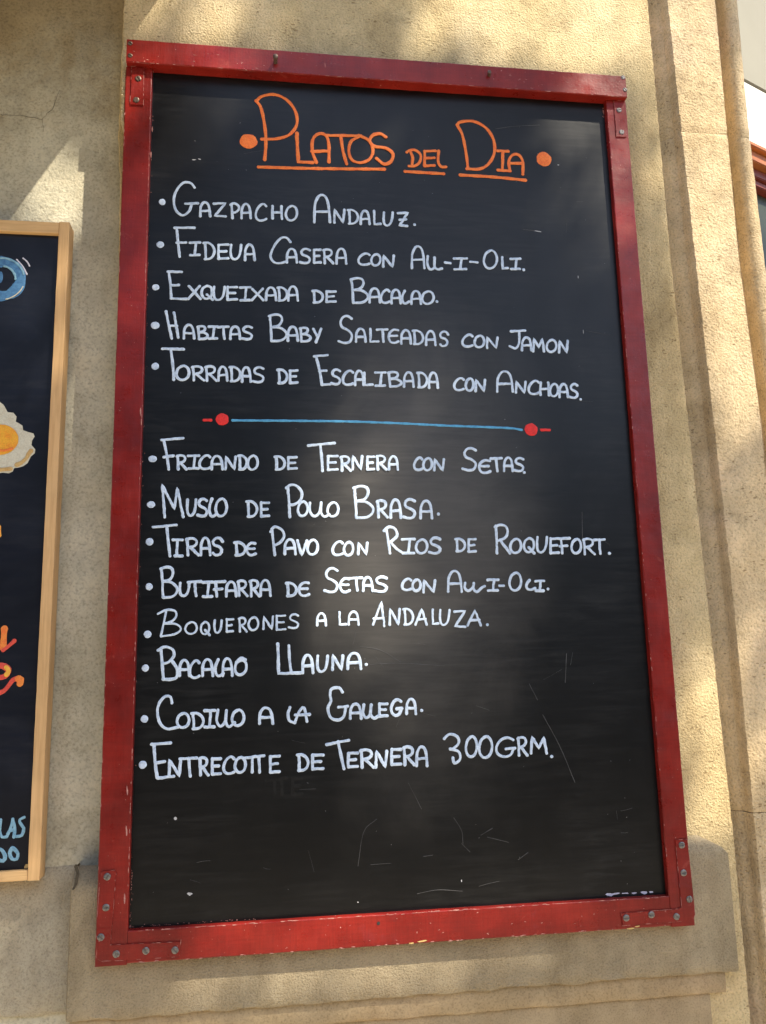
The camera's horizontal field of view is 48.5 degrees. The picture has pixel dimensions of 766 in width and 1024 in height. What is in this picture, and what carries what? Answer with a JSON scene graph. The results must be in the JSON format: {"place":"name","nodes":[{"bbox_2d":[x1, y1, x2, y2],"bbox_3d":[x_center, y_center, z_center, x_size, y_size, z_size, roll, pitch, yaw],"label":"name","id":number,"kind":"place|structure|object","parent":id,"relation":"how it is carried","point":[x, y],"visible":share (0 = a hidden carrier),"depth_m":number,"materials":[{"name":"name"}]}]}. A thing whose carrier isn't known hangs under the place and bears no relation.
{"place":"outdoors","nodes":[
{"label":"outdoors","id":0,"kind":"place"},
{"bbox_2d":[66,835,738,1023],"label":"plinth","id":1,"kind":"structure","parent":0,"point":[661,975],"depth_m":1.14,"materials":[{"name":"stone"}]},
{"bbox_2d":[117,0,750,1023],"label":"pilaster","id":2,"kind":"object","parent":1,"relation":"on","point":[597,36],"visible":0.23,"depth_m":1.38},
{"bbox_2d":[0,0,123,1023],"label":"recessed wall","id":3,"kind":"structure","parent":2,"relation":"attached to","point":[60,69],"depth_m":1.29,"materials":[{"name":"beige paint"}]},
{"bbox_2d":[0,220,73,881],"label":"painted blackboard","id":4,"kind":"object","parent":3,"relation":"attached to","point":[36,258],"visible":1,"depth_m":1.19,"materials":[{"name":"brown wood"}]},
{"bbox_2d":[0,865,84,1016],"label":"plinth","id":5,"kind":"structure","parent":3,"relation":"attached to","point":[34,928],"depth_m":1.11,"materials":[{"name":"stone"}]},
{"bbox_2d":[95,39,694,966],"bbox_3d":[0.020,-0.074,1.235,0.802,1.310,0.039,0,-11,-8],"label":"menu board","id":6,"kind":"object","parent":2,"relation":"attached to","point":[389,655],"visible":1,"depth_m":1.23,"materials":[{"name":"red paint"}]},
{"bbox_2d":[647,0,765,1023],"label":"door surround","id":7,"kind":"object","parent":2,"relation":"attached to","point":[716,254],"visible":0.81,"depth_m":1.39,"materials":[{"name":"stone"}]},
{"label":"pavement","id":8,"kind":"structure","parent":0,"visible":0},
{"bbox_2d":[737,0,765,268],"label":"shopfront","id":9,"kind":"object","parent":8,"relation":"on","point":[752,19],"depth_m":2.04,"materials":[{"name":"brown wood"}]},
{"bbox_2d":[757,195,765,268],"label":"window pane","id":10,"kind":"structure","parent":9,"relation":"in","point":[761,201],"depth_m":2.02,"materials":[{"name":"clear glass"}]}
]}

